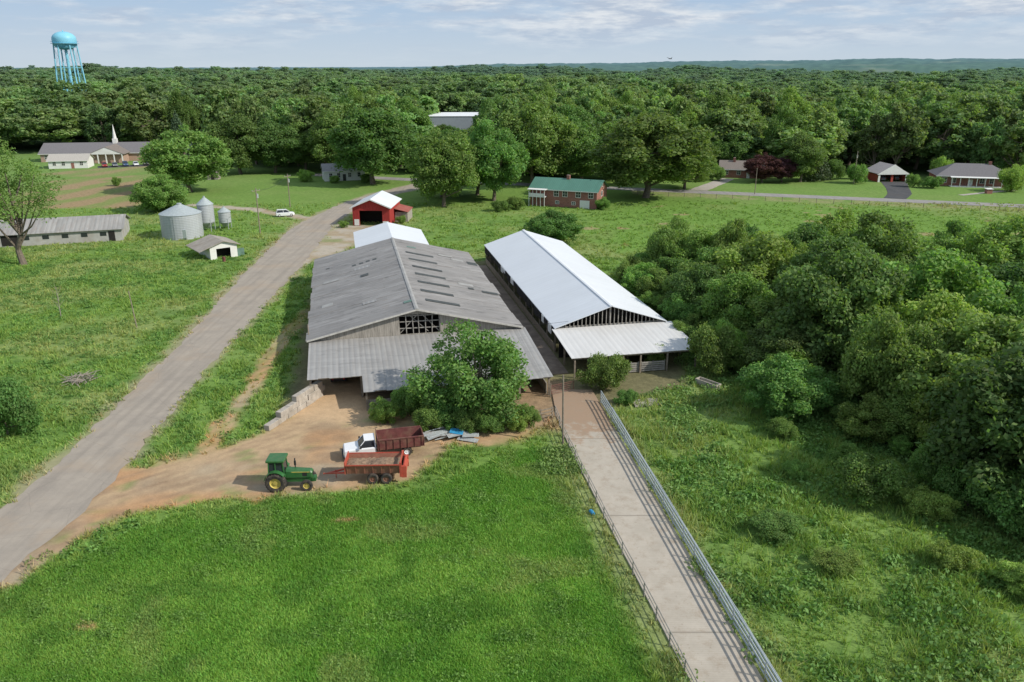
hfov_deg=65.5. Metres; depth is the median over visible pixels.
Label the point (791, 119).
tree
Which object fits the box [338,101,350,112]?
tree
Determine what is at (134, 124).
tree
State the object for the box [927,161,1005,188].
ranch house
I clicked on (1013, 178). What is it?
shrub
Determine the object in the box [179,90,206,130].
tree
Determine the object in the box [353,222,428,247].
barn extension
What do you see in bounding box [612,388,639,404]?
shrub
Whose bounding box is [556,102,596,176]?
tree
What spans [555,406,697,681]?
livestock railing
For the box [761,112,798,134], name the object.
tree
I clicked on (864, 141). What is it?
tree
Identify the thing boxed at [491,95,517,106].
tree
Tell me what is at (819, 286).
tree
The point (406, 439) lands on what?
dump truck
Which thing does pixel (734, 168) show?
brick house
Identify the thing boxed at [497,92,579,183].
tree
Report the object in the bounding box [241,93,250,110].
tree
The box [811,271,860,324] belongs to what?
tree
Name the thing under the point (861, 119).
tree
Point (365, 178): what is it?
shrub
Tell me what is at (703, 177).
shrub
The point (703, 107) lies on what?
tree
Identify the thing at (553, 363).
path
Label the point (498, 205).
shrub
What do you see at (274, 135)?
tree
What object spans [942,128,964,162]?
tree
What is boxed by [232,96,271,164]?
tree
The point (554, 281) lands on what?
cattle barn
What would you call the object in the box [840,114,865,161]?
tree
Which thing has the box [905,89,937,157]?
tree
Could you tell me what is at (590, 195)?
window
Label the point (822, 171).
conifer
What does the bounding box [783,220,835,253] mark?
tree
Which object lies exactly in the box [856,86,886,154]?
tree
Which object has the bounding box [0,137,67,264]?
tree
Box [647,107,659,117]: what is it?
tree
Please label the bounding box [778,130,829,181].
tree
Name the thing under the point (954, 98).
tree
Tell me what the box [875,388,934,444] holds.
tree
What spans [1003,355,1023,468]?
tree
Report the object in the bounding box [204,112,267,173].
tree
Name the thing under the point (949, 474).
tree
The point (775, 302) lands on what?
tree
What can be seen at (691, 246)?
tree
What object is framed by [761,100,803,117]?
tree
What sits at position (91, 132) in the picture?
tree
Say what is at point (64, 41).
water tower
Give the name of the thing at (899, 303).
tree
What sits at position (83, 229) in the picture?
poultry house
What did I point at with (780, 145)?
tree
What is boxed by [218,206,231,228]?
feed silo
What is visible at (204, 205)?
feed silo
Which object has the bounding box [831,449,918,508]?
shrub
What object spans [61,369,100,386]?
brush pile
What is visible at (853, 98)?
tree
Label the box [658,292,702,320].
tree
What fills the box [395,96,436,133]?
tree
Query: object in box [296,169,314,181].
shrub
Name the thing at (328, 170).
white house
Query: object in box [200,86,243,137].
tree
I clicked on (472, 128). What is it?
tree
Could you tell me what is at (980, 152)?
tree
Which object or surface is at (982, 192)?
driveway
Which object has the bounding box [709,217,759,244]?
tree
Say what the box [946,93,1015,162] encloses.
tree
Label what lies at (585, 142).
tree
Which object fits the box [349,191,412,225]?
red barn
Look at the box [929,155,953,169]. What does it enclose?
shrub
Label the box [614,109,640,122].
tree
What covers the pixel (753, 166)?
tree
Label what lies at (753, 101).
tree
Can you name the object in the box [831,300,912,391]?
tree
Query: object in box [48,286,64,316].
dead sapling
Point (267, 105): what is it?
tree
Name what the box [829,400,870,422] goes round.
tree
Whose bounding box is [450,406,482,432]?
shrub
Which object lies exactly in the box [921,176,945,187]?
shrub
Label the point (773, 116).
tree
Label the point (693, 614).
path
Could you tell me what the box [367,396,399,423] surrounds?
shrub
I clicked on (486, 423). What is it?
shrub
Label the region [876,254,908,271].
tree
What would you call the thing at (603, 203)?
shrub
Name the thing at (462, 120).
warehouse
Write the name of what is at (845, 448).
shrub
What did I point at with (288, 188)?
utility pole
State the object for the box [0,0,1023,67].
sky
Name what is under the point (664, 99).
tree
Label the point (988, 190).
outbuilding
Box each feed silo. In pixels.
[196,196,215,231]
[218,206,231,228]
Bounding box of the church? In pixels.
[38,124,152,163]
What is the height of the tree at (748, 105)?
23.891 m
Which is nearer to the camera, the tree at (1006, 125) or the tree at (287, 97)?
the tree at (1006, 125)
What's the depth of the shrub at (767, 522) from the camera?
62.26 m
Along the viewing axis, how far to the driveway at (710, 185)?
248.55 m
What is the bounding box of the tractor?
[264,453,316,492]
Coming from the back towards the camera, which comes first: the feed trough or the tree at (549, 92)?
the tree at (549, 92)
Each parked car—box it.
[122,161,128,165]
[275,209,294,216]
[888,175,899,180]
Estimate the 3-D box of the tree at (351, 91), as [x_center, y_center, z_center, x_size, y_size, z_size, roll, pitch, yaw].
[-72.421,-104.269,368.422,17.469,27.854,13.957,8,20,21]
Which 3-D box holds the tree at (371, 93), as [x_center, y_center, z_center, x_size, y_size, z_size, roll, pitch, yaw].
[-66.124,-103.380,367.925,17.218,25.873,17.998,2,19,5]
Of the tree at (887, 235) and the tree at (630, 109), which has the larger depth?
the tree at (630, 109)
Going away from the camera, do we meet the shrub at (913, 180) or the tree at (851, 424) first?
the tree at (851, 424)
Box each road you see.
[0,184,417,581]
[311,173,1023,207]
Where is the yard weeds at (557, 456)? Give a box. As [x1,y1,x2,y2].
[533,442,586,477]
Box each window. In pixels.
[562,191,567,196]
[575,192,580,197]
[588,193,593,198]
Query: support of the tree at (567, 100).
on the ground at (324, 428)
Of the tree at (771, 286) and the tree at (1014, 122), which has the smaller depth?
the tree at (771, 286)
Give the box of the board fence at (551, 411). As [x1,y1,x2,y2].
[521,407,553,423]
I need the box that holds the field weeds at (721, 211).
[583,199,1011,254]
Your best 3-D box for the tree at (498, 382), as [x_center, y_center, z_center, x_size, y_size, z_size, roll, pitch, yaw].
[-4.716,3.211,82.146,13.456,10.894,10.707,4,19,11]
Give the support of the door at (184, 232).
in the grain bin
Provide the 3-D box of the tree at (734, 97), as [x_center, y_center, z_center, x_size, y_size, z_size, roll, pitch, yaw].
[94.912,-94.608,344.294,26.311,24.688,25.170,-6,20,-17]
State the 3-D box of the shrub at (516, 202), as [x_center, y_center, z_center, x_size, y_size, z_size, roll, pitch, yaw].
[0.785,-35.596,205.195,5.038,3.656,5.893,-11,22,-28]
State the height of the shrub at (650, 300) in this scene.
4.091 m
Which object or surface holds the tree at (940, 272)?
on the ground at (324, 428)
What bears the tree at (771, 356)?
on the ground at (324, 428)
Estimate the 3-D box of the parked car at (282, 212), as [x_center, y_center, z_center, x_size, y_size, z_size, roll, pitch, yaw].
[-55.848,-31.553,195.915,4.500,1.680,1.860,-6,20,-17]
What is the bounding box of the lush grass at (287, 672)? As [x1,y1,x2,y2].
[0,445,653,681]
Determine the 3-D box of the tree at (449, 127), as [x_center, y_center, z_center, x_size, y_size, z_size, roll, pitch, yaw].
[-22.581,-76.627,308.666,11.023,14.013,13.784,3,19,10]
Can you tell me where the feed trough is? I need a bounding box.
[695,377,720,390]
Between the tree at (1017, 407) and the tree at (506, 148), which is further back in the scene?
the tree at (506, 148)
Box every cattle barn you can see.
[306,237,552,410]
[484,229,696,377]
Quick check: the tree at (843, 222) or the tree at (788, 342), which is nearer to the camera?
the tree at (788, 342)
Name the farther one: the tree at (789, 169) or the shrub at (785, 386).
the tree at (789, 169)
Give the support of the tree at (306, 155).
on the ground at (324, 428)
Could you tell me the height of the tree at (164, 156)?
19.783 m
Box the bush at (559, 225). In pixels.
[523,208,584,241]
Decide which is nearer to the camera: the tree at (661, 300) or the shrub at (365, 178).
the tree at (661, 300)
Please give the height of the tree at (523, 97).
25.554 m
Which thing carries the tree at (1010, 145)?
on the ground at (324, 428)
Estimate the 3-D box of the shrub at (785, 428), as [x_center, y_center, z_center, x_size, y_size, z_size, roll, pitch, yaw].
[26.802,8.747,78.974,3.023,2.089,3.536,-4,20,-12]
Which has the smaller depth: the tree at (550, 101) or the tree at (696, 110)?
the tree at (696, 110)
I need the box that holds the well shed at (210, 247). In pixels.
[186,234,244,259]
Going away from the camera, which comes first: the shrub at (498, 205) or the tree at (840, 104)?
the shrub at (498, 205)
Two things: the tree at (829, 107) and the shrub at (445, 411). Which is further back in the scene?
the tree at (829, 107)
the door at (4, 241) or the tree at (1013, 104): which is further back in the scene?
the tree at (1013, 104)
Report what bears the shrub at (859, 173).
on the ground at (324, 428)
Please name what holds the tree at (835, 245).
on the ground at (324, 428)
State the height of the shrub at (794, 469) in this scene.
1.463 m
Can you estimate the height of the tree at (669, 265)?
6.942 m
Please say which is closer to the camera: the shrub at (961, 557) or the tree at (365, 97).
the shrub at (961, 557)
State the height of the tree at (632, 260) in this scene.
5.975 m
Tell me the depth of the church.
308.81 m
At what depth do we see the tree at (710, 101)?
299.82 m
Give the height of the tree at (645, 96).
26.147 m
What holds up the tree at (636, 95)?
on the ground at (324, 428)
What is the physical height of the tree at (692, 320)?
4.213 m
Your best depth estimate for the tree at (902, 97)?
323.66 m
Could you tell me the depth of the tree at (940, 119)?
265.36 m
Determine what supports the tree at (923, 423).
on the ground at (324, 428)
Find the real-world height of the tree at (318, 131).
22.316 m
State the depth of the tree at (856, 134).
285.82 m
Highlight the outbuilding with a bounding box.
[984,188,992,193]
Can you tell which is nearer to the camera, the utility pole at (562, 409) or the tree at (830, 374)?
the utility pole at (562, 409)
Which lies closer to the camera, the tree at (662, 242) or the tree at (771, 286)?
the tree at (771, 286)
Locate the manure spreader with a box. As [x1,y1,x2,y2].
[323,450,408,483]
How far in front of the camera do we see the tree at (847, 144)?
280.23 m
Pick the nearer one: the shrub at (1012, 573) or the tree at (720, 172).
the shrub at (1012, 573)
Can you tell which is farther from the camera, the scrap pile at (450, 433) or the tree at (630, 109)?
the tree at (630, 109)
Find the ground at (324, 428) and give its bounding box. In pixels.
[0,136,1023,681]
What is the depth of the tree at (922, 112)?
281.32 m
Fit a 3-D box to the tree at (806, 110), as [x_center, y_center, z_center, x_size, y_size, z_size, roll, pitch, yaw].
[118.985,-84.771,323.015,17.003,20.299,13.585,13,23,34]
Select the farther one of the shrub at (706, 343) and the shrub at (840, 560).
the shrub at (706, 343)
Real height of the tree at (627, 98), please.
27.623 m
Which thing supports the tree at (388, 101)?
on the ground at (324, 428)
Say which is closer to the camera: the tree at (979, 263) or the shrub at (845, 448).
the shrub at (845, 448)
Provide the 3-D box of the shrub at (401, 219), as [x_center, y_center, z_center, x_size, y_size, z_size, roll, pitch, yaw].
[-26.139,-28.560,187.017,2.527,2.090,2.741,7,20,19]
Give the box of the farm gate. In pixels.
[550,381,573,396]
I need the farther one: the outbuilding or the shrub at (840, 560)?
the outbuilding
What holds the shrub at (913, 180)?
on the ground at (324, 428)
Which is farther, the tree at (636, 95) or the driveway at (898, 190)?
the tree at (636, 95)
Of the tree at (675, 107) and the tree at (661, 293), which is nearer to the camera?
the tree at (661, 293)
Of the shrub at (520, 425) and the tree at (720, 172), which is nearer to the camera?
the shrub at (520, 425)
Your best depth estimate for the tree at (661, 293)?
120.57 m
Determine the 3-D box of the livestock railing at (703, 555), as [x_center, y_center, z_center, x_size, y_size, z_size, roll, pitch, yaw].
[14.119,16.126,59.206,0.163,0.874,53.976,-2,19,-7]
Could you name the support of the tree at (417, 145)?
on the ground at (324, 428)
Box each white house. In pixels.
[46,153,94,168]
[320,163,366,180]
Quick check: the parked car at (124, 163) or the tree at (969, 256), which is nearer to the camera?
the tree at (969, 256)
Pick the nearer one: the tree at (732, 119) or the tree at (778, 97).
the tree at (732, 119)
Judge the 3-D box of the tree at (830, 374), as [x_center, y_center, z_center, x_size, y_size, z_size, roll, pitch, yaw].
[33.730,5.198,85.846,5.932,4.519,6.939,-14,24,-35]
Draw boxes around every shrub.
[0,376,44,435]
[111,176,121,185]
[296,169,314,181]
[329,175,339,182]
[338,221,348,227]
[360,173,369,181]
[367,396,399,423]
[390,385,423,417]
[395,215,405,223]
[411,404,443,431]
[427,397,468,429]
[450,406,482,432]
[474,410,504,432]
[490,200,511,210]
[506,411,529,431]
[507,195,525,208]
[516,402,541,427]
[574,351,632,390]
[595,197,610,209]
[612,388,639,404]
[635,290,663,313]
[671,319,697,351]
[685,321,741,376]
[694,173,709,181]
[710,317,748,349]
[735,351,841,420]
[746,508,810,544]
[765,416,799,441]
[782,459,809,479]
[809,545,863,576]
[826,158,845,178]
[828,441,864,463]
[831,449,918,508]
[846,162,869,182]
[898,483,961,522]
[905,173,923,186]
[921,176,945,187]
[923,537,984,573]
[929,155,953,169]
[989,559,1023,597]
[997,164,1023,191]
[1004,163,1018,171]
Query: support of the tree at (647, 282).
on the ground at (324, 428)
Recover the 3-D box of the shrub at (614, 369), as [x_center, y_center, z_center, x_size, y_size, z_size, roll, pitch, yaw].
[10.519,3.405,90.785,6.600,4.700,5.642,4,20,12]
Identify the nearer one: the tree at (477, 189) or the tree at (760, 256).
the tree at (760, 256)
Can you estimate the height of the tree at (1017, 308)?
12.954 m
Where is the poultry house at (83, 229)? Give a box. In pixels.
[0,214,130,246]
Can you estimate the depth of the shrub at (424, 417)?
79.37 m
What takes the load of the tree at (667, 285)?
on the ground at (324, 428)
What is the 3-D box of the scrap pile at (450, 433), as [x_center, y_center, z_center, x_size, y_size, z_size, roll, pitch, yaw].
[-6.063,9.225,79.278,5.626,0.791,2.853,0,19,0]
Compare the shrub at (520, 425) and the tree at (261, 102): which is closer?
the shrub at (520, 425)
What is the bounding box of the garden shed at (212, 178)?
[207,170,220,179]
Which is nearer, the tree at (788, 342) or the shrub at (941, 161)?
the tree at (788, 342)
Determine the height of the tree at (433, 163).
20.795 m
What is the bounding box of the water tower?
[50,30,85,90]
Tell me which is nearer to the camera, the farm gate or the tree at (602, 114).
the farm gate
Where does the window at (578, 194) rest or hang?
in the brick house at (569, 191)
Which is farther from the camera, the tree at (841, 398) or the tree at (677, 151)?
the tree at (677, 151)
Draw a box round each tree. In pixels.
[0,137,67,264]
[83,103,122,141]
[110,87,171,141]
[126,173,189,211]
[137,123,234,191]
[160,86,201,134]
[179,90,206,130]
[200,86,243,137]
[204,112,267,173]
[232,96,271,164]
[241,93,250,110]
[242,117,301,172]
[254,96,276,120]
[258,96,287,103]
[261,97,314,165]
[270,120,326,170]
[283,94,342,163]
[283,96,296,105]
[305,107,345,162]
[324,106,422,184]
[331,103,344,116]
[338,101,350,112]
[339,84,362,103]
[341,96,353,104]
[342,93,368,167]
[344,97,407,124]
[346,93,371,109]
[361,89,375,100]
[376,94,410,170]
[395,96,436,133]
[399,112,435,166]
[400,127,482,206]
[400,318,532,427]
[407,135,439,165]
[435,123,446,130]
[443,124,464,135]
[461,138,499,194]
[465,126,474,137]
[467,116,530,200]
[473,94,511,126]
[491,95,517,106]
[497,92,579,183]
[502,92,530,103]
[521,83,557,102]
[536,94,563,114]
[538,84,556,99]
[547,98,555,106]
[547,122,606,178]
[550,96,563,102]
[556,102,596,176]
[561,95,575,106]
[571,85,607,113]
[584,111,610,125]
[586,112,719,197]
[589,119,650,172]
[592,94,627,120]
[609,104,640,117]
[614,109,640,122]
[614,255,651,284]
[619,88,648,116]
[619,262,659,296]
[628,90,645,103]
[629,252,650,263]
[632,97,667,112]
[635,268,669,299]
[636,89,650,100]
[640,256,685,289]
[645,214,694,263]
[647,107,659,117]
[651,87,684,116]
[653,290,663,296]
[654,294,666,316]
[658,98,706,134]
[658,260,705,295]
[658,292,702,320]
[665,263,727,310]
[667,134,721,188]
[667,227,726,263]
[669,95,700,133]
[671,97,709,125]
[675,245,720,270]
[681,313,709,329]
[693,269,775,331]
[700,230,807,291]
[701,100,767,150]
[702,101,761,151]
[704,90,737,161]
[708,218,754,249]
[709,164,725,180]
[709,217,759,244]
[710,128,755,163]
[719,126,764,159]
[721,92,746,108]
[721,338,757,371]
[732,294,829,350]
[734,89,776,118]
[734,99,759,111]
[738,322,840,374]
[743,152,784,182]
[751,245,915,361]
[752,107,766,155]
[756,348,818,370]
[759,285,775,298]
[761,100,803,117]
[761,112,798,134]
[761,114,779,154]
[762,103,812,153]
[764,120,840,160]
[771,91,794,104]
[773,156,800,181]
[773,233,882,292]
[775,85,813,114]
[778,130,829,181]
[782,241,809,261]
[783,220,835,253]
[802,107,811,115]
[805,106,847,157]
[808,103,851,162]
[808,206,858,236]
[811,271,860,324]
[815,365,858,403]
[817,93,854,126]
[825,124,852,161]
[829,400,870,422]
[831,209,946,266]
[831,296,905,330]
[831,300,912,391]
[831,381,862,407]
[835,95,861,108]
[835,307,953,412]
[835,391,910,444]
[839,107,880,164]
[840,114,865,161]
[846,99,874,160]
[849,128,916,161]
[851,113,901,164]
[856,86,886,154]
[856,110,889,163]
[869,98,900,114]
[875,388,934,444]
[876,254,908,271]
[880,245,1017,321]
[884,308,1023,414]
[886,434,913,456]
[887,93,911,104]
[899,288,990,344]
[900,110,946,169]
[903,153,914,163]
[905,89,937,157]
[906,249,932,265]
[906,356,1020,449]
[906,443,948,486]
[910,100,979,163]
[914,339,1023,499]
[922,237,959,254]
[928,92,987,114]
[928,455,996,520]
[930,219,975,242]
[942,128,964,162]
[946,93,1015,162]
[947,253,984,267]
[948,213,1023,267]
[950,252,987,295]
[954,231,978,257]
[963,259,1023,306]
[963,465,1023,538]
[964,116,1012,168]
[982,281,1023,318]
[984,114,1018,161]
[988,94,1020,113]
[990,111,1023,169]
[1002,110,1023,164]
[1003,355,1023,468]
[1008,90,1023,114]
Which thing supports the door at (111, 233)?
in the poultry house at (83, 229)
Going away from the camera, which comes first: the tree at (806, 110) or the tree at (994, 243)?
the tree at (994, 243)
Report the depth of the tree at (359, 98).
281.19 m
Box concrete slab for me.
[634,398,660,406]
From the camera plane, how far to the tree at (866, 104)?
301.74 m
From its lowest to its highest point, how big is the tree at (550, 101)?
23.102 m
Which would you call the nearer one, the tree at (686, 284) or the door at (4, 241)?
the tree at (686, 284)
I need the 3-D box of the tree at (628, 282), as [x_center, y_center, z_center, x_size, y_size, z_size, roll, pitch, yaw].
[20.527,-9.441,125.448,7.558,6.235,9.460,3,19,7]
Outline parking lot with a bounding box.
[98,164,150,167]
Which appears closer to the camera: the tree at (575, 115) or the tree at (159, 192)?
the tree at (159, 192)
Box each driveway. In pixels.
[689,178,732,190]
[880,181,911,198]
[960,190,1016,194]
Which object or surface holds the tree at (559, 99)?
on the ground at (324, 428)
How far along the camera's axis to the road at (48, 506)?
85.53 m
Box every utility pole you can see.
[128,291,137,327]
[252,188,260,232]
[284,174,290,206]
[562,375,563,443]
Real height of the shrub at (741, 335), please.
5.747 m
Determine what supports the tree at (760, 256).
on the ground at (324, 428)
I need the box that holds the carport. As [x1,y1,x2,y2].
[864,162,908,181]
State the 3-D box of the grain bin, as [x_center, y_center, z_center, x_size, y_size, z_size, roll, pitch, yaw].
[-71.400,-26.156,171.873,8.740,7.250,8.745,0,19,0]
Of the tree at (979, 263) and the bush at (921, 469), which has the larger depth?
the tree at (979, 263)
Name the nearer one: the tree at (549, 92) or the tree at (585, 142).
the tree at (585, 142)
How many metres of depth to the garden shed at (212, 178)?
259.09 m
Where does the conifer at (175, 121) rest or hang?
on the ground at (324, 428)
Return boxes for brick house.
[528,175,608,208]
[719,157,766,178]
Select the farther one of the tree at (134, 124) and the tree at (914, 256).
the tree at (134, 124)
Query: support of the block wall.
on the ground at (324, 428)
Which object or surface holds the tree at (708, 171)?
on the ground at (324, 428)
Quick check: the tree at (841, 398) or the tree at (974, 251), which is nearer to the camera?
the tree at (841, 398)
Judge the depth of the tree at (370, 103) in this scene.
276.17 m
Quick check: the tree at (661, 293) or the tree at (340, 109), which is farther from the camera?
the tree at (340, 109)
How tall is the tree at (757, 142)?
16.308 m
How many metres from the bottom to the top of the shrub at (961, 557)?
2.090 m
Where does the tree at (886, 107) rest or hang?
on the ground at (324, 428)
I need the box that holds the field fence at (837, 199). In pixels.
[637,191,1023,211]
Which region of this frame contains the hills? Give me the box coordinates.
[1,58,1023,73]
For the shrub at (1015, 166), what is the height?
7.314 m
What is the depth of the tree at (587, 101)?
319.60 m
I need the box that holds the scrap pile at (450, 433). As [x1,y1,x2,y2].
[423,427,478,442]
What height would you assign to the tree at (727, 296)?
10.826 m
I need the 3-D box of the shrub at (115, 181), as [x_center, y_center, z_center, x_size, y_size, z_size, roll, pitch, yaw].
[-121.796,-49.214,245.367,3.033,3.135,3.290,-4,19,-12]
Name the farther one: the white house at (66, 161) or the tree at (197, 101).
the tree at (197, 101)
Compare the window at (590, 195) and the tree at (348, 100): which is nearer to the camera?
the window at (590, 195)
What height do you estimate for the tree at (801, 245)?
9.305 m
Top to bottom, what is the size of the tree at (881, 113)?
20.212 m
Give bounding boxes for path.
[479,265,568,374]
[552,390,763,681]
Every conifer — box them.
[168,110,191,142]
[802,143,831,181]
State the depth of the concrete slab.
87.26 m
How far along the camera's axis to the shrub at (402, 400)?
82.96 m
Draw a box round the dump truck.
[342,425,424,458]
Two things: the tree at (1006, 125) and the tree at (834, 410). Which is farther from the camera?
the tree at (1006, 125)
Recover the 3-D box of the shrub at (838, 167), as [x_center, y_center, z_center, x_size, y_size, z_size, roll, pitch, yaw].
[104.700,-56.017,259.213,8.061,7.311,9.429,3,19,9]
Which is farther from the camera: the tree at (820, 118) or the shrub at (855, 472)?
the tree at (820, 118)
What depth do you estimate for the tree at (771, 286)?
109.44 m
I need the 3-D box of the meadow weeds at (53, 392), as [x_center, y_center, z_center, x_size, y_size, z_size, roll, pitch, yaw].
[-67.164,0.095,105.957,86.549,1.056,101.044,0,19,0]
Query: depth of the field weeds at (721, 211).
193.39 m
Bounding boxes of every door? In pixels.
[0,235,16,245]
[108,231,115,240]
[182,230,186,237]
[580,200,589,208]
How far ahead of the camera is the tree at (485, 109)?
287.63 m
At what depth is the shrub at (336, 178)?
251.18 m
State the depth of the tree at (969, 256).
102.04 m
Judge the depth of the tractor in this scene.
69.17 m
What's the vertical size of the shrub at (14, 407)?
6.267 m
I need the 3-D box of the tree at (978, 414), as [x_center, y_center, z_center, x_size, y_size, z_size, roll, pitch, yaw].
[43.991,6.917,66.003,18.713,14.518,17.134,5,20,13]
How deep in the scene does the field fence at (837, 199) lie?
213.38 m
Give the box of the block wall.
[264,380,324,430]
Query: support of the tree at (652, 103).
on the ground at (324, 428)
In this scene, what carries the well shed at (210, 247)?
on the ground at (324, 428)
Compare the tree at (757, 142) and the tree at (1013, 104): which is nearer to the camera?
the tree at (757, 142)
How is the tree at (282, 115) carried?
on the ground at (324, 428)
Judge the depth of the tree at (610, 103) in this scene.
296.29 m
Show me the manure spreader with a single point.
(373, 463)
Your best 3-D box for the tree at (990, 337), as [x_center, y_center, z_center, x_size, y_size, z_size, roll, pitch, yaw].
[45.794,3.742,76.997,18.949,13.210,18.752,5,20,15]
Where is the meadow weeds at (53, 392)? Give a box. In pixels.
[0,255,313,569]
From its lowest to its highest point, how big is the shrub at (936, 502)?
2.717 m
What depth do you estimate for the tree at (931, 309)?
83.77 m
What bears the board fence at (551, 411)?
on the ground at (324, 428)
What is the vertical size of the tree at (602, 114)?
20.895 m
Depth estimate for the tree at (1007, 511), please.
61.42 m
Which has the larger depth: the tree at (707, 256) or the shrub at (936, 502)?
the tree at (707, 256)
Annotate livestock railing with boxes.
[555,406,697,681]
[600,391,780,681]
[612,407,781,681]
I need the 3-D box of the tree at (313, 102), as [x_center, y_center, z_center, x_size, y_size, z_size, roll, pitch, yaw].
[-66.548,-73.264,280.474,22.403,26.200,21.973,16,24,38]
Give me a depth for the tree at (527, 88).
367.66 m
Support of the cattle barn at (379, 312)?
on the ground at (324, 428)
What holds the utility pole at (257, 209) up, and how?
on the ground at (324, 428)
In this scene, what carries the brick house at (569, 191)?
on the ground at (324, 428)
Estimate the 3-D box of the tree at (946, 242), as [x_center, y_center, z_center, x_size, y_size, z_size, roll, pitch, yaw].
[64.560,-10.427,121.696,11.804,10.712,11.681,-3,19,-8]
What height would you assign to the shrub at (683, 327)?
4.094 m
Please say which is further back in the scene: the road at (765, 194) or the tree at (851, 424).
the road at (765, 194)
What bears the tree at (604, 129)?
on the ground at (324, 428)
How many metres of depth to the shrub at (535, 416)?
81.51 m
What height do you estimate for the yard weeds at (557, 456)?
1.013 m
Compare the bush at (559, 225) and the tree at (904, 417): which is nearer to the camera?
the tree at (904, 417)
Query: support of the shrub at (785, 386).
on the ground at (324, 428)
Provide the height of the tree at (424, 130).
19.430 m
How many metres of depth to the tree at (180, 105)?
342.42 m
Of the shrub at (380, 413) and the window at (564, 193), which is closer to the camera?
the shrub at (380, 413)
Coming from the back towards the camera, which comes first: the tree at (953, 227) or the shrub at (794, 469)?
the tree at (953, 227)
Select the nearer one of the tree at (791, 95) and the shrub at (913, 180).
the shrub at (913, 180)
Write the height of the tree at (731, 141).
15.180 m
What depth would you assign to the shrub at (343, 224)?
181.96 m
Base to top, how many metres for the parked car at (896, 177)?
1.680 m
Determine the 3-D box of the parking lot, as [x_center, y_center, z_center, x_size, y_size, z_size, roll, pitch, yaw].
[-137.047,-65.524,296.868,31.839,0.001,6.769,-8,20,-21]
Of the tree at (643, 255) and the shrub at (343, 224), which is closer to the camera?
the tree at (643, 255)
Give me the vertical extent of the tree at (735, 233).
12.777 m
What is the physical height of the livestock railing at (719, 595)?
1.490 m
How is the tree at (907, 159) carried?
on the ground at (324, 428)
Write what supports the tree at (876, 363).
on the ground at (324, 428)
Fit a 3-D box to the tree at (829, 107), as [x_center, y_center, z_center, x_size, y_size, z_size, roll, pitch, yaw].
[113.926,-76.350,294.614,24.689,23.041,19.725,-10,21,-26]
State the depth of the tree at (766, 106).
314.31 m
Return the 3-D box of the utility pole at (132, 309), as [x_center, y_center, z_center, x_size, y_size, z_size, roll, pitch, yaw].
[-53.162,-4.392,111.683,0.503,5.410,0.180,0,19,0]
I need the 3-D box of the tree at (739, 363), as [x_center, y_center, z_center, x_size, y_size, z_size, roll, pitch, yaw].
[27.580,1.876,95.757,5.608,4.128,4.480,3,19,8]
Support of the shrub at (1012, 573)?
on the ground at (324, 428)
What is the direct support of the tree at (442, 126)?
on the ground at (324, 428)
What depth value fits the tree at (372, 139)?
239.31 m
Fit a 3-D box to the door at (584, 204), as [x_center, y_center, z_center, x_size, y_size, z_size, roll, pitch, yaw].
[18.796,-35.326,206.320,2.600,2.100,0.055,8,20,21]
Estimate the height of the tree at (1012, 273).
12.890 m
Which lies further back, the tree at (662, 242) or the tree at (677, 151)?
the tree at (677, 151)
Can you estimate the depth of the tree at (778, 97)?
335.78 m
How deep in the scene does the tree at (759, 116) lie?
297.24 m
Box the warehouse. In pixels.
[429,112,477,130]

